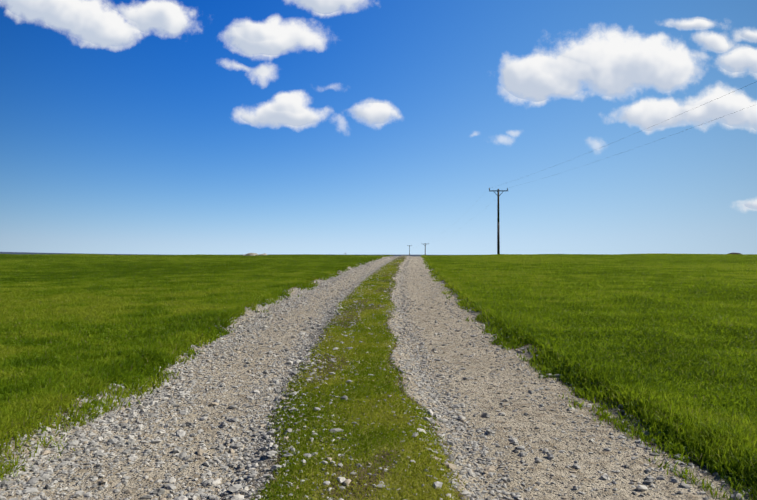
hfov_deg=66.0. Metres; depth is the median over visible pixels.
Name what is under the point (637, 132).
power lines
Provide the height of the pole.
7.823 m
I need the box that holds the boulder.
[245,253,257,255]
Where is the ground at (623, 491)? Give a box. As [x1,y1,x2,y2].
[0,252,756,499]
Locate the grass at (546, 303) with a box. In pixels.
[0,253,756,499]
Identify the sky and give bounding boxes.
[0,0,756,254]
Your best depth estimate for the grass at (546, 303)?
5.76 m
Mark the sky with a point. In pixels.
(163, 127)
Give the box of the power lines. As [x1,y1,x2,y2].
[418,82,754,245]

